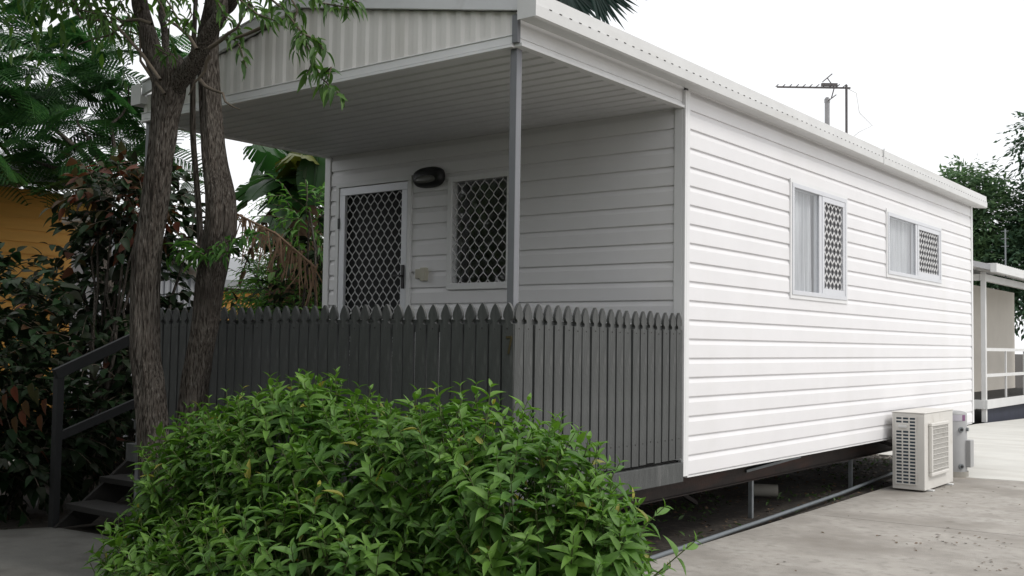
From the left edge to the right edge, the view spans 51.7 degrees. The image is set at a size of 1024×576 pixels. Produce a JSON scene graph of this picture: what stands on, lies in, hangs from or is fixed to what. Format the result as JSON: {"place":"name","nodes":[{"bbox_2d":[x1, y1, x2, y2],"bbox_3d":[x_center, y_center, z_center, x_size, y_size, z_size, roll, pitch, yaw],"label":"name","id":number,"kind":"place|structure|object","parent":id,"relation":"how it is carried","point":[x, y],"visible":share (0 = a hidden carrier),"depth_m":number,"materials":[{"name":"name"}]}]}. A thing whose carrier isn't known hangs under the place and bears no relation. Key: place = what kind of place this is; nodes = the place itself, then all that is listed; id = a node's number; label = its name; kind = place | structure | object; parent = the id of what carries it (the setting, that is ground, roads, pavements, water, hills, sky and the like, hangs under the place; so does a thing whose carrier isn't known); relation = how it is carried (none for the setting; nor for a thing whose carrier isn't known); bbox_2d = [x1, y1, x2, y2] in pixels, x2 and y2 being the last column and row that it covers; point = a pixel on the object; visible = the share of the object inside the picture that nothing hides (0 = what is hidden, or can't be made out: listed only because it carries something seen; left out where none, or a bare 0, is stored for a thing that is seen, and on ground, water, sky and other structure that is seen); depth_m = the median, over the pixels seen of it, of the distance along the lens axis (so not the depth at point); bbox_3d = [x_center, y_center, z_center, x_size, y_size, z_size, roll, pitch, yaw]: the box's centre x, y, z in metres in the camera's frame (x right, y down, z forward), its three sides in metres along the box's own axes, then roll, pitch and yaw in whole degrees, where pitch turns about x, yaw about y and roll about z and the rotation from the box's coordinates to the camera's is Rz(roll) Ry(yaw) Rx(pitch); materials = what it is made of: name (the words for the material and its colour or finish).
{"place":"outdoors","nodes":[
{"label":"outdoors","id":0,"kind":"place"},
{"bbox_2d":[0,527,140,575],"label":"path","id":1,"kind":"structure","parent":0,"point":[47,551],"depth_m":7.19,"materials":[{"name":"concrete"}]},
{"bbox_2d":[62,214,196,445],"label":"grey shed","id":2,"kind":"structure","parent":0,"point":[166,286],"depth_m":14.17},
{"bbox_2d":[0,354,1022,575],"bbox_3d":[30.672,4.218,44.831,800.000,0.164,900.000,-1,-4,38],"label":"ground","id":3,"kind":"structure","parent":0,"point":[671,528],"depth_m":8.99,"materials":[{"name":"soil"}]},
{"bbox_2d":[0,154,126,419],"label":"orange cabin","id":4,"kind":"object","parent":3,"relation":"on","point":[21,224],"visible":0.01,"depth_m":14.73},
{"bbox_2d":[0,242,135,529],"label":"dark shrub","id":5,"kind":"object","parent":3,"relation":"on","point":[31,457],"visible":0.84,"depth_m":9.00,"materials":[{"name":"green plant"}]},
{"bbox_2d":[48,311,173,537],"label":"porch steps","id":6,"kind":"structure","parent":3,"relation":"on","point":[105,495],"depth_m":8.20,"materials":[{"name":"paint"}]},
{"bbox_2d":[39,140,196,491],"bbox_3d":[-3.831,0.276,10.469,1.951,3.476,1.463,-1,-4,38],"label":"coppery shrub","id":7,"kind":"object","parent":3,"relation":"on","point":[129,204],"visible":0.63,"depth_m":10.39,"materials":[{"name":"brown plant"}]},
{"bbox_2d":[0,149,249,496],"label":"dark shrub","id":8,"kind":"object","parent":3,"relation":"on","point":[122,384],"visible":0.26,"depth_m":10.60,"materials":[{"name":"green plant"}]},
{"bbox_2d":[0,0,285,572],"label":"tree","id":9,"kind":"object","parent":3,"relation":"on","point":[173,75],"visible":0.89,"depth_m":6.44,"materials":[{"name":"brown plant"}]},
{"bbox_2d":[190,0,202,260],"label":"bare stem","id":10,"kind":"object","parent":3,"relation":"on","point":[197,195],"visible":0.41,"depth_m":6.83,"materials":[{"name":"grey plant"}]},
{"bbox_2d":[49,0,367,575],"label":"tree","id":11,"kind":"object","parent":3,"relation":"on","point":[215,251],"visible":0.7,"depth_m":6.49,"materials":[{"name":"brown plant"}]},
{"bbox_2d":[182,255,284,319],"bbox_3d":[-4.370,1.087,22.569,4.800,3.190,9.100,-1,-4,38],"label":"orange cabin","id":12,"kind":"object","parent":3,"relation":"on","point":[234,266],"depth_m":19.12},
{"bbox_2d":[221,292,292,485],"bbox_3d":[-2.403,1.287,10.609,3.077,2.514,2.209,-1,-4,38],"label":"undergrowth bush","id":13,"kind":"object","parent":3,"relation":"on","point":[275,297],"visible":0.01,"depth_m":10.86,"materials":[{"name":"green plant"}]},
{"bbox_2d":[196,173,324,319],"bbox_3d":[-2.321,0.573,11.843,2.696,3.385,4.594,1,-3,-9],"label":"bright bush","id":14,"kind":"object","parent":3,"relation":"on","point":[260,301],"visible":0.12,"depth_m":11.27,"materials":[{"name":"green plant"}]},
{"bbox_2d":[236,213,322,307],"bbox_3d":[-2.758,0.623,10.385,0.551,2.791,2.882,3,-4,-39],"label":"dead palm frond","id":15,"kind":"object","parent":3,"relation":"on","point":[277,238],"visible":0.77,"depth_m":9.73,"materials":[{"name":"brown plant"}]},
{"bbox_2d":[81,367,700,575],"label":"leafy shrub","id":16,"kind":"object","parent":3,"relation":"on","point":[238,520],"visible":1,"depth_m":4.47,"materials":[{"name":"green plant"}]},
{"bbox_2d":[126,0,986,543],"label":"cabin","id":17,"kind":"object","parent":3,"relation":"on","point":[808,278],"visible":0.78,"depth_m":7.69,"materials":[{"name":"plastic"}]},
{"bbox_2d":[337,181,407,354],"bbox_3d":[-1.171,0.149,8.677,0.802,2.005,0.072,-1,-4,38],"label":"security door","id":18,"kind":"structure","parent":17,"relation":"in","point":[342,225],"depth_m":8.73,"materials":[{"name":"metal"}]},
{"bbox_2d":[345,190,401,353],"bbox_3d":[-1.128,0.150,8.724,0.800,2.008,0.015,-1,-4,38],"label":"inner door","id":19,"kind":"structure","parent":17,"relation":"in","point":[395,218],"depth_m":8.76,"materials":[{"name":"black"}]},
{"bbox_2d":[134,302,681,481],"bbox_3d":[-0.798,0.626,7.207,3.451,0.948,1.814,-1,-4,38],"label":"picket railing","id":20,"kind":"object","parent":17,"relation":"on","point":[614,382],"visible":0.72,"depth_m":6.15,"materials":[{"name":"grey paint"}]},
{"bbox_2d":[446,170,508,289],"bbox_3d":[-0.234,-0.430,8.027,0.630,0.880,0.075,-1,-4,38],"label":"window","id":21,"kind":"structure","parent":17,"relation":"in","point":[453,182],"depth_m":8.07,"materials":[{"name":"metal"}]},
{"bbox_2d":[788,178,847,303],"bbox_3d":[2.508,-0.363,8.768,0.107,0.985,1.280,-1,-4,38],"label":"window","id":22,"kind":"structure","parent":17,"relation":"in","point":[818,230],"depth_m":8.77,"materials":[{"name":"metal"}]},
{"bbox_2d":[775,74,872,135],"bbox_3d":[3.145,-1.681,10.621,0.956,0.890,0.323,1,-3,-12],"label":"tv antenna","id":23,"kind":"object","parent":17,"relation":"attached to","point":[830,85],"visible":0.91,"depth_m":10.64,"materials":[{"name":"metal"}]},
{"bbox_2d":[885,208,941,285],"bbox_3d":[4.069,-0.390,10.778,0.107,0.695,1.840,-1,-4,38],"label":"window","id":24,"kind":"structure","parent":17,"relation":"in","point":[912,254],"depth_m":10.79,"materials":[{"name":"metal"}]},
{"bbox_2d":[315,458,891,554],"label":"weeds","id":25,"kind":"object","parent":3,"relation":"on","point":[699,511],"visible":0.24,"depth_m":9.22,"materials":[{"name":"green plant"}]},
{"bbox_2d":[336,457,890,559],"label":"leaf litter","id":26,"kind":"object","parent":3,"relation":"on","point":[770,497],"visible":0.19,"depth_m":9.42,"materials":[{"name":"brown plant"}]},
{"bbox_2d":[754,484,777,496],"bbox_3d":[2.226,1.788,9.325,0.240,0.110,0.110,0,-3,12],"label":"pipe offcut","id":27,"kind":"object","parent":3,"relation":"on","point":[765,490],"visible":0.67,"depth_m":9.28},
{"bbox_2d":[938,154,1023,328],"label":"tree","id":28,"kind":"object","parent":3,"relation":"on","point":[994,194],"visible":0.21,"depth_m":31.59,"materials":[{"name":"green plant"}]},
{"bbox_2d":[973,261,1023,422],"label":"neighbour cabin","id":29,"kind":"object","parent":3,"relation":"on","point":[998,396],"visible":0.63,"depth_m":23.26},
{"bbox_2d":[1001,229,1008,278],"bbox_3d":[9.730,-0.661,20.840,0.140,1.017,0.028,-1,-4,38],"label":"aerial mast","id":30,"kind":"object","parent":29,"relation":"on","point":[1005,238],"visible":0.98,"depth_m":20.83,"materials":[{"name":"metal"}]},
{"bbox_2d":[973,111,1023,340],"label":"tree","id":31,"kind":"object","parent":3,"relation":"on","point":[1019,305],"visible":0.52,"depth_m":30.98,"materials":[{"name":"green plant"}]},
{"bbox_2d":[0,0,1023,353],"label":"sky","id":32,"kind":"structure","parent":0,"point":[933,80],"materials":[{"name":"white"}]},
{"bbox_2d":[644,513,1023,575],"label":"driveway slab","id":33,"kind":"structure","parent":0,"point":[802,544],"depth_m":6.81,"materials":[{"name":"concrete"}]},
{"bbox_2d":[641,472,892,562],"bbox_3d":[2.555,1.792,8.887,0.069,0.054,6.210,-1,-4,35],"label":"drain pipe","id":34,"kind":"object","parent":33,"relation":"on","point":[713,537],"visible":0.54,"depth_m":7.91,"materials":[{"name":"grey plastic"}]},
{"bbox_2d":[795,486,1020,570],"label":"fallen leaves","id":35,"kind":"object","parent":33,"relation":"on","point":[956,542],"visible":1,"depth_m":7.18,"materials":[{"name":"brown plant"}]},
{"bbox_2d":[807,455,891,474],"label":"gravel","id":36,"kind":"structure","parent":0,"point":[876,465],"depth_m":11.98,"materials":[{"name":"grey gravel"}]},
{"bbox_2d":[803,477,1023,536],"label":"driveway slab rear","id":37,"kind":"structure","parent":0,"point":[998,510],"depth_m":8.81,"materials":[{"name":"concrete"}]},
{"bbox_2d":[892,407,953,491],"bbox_3d":[3.954,1.544,10.210,0.440,0.730,1.038,-1,-4,38],"label":"air conditioner","id":38,"kind":"object","parent":37,"relation":"on","point":[922,448],"visible":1,"depth_m":9.84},
{"bbox_2d":[952,410,973,476],"bbox_3d":[4.622,1.626,11.069,0.367,0.675,0.334,-1,-4,38],"label":"water heater","id":39,"kind":"object","parent":37,"relation":"on","point":[963,452],"visible":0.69,"depth_m":10.94,"materials":[{"name":"metal"}]},
{"bbox_2d":[865,419,1023,480],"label":"pale driveway","id":40,"kind":"structure","parent":0,"point":[998,450],"depth_m":13.84,"materials":[{"name":"concrete"}]},
{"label":"pale ground beyond","id":41,"kind":"structure","parent":0,"visible":0},
{"bbox_2d":[0,0,203,445],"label":"feathery tree","id":42,"kind":"object","parent":41,"relation":"on","point":[51,108],"visible":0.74,"depth_m":13.47,"materials":[{"name":"green plant"}]},
{"bbox_2d":[227,196,323,307],"bbox_3d":[-2.902,0.150,15.419,2.393,4.258,3.725,2,-3,-17],"label":"fine leaved tree","id":43,"kind":"object","parent":41,"relation":"on","point":[267,254],"visible":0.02,"depth_m":15.27,"materials":[{"name":"green plant"}]},
{"bbox_2d":[231,167,323,318],"bbox_3d":[-2.175,-0.058,13.236,2.552,4.809,4.737,2,-3,-17],"label":"hedge bush","id":44,"kind":"object","parent":41,"relation":"on","point":[303,240],"visible":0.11,"depth_m":11.43,"materials":[{"name":"green plant"}]},
{"bbox_2d":[235,144,325,310],"bbox_3d":[-2.654,-0.032,12.263,2.972,4.298,1.406,-1,-4,38],"label":"banana plant","id":45,"kind":"object","parent":41,"relation":"on","point":[285,168],"visible":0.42,"depth_m":12.09,"materials":[{"name":"green plant"}]},
{"bbox_2d":[557,0,638,29],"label":"fan palm","id":46,"kind":"object","parent":41,"relation":"on","point":[602,9],"visible":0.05,"depth_m":19.06,"materials":[{"name":"green plant"}]}
]}

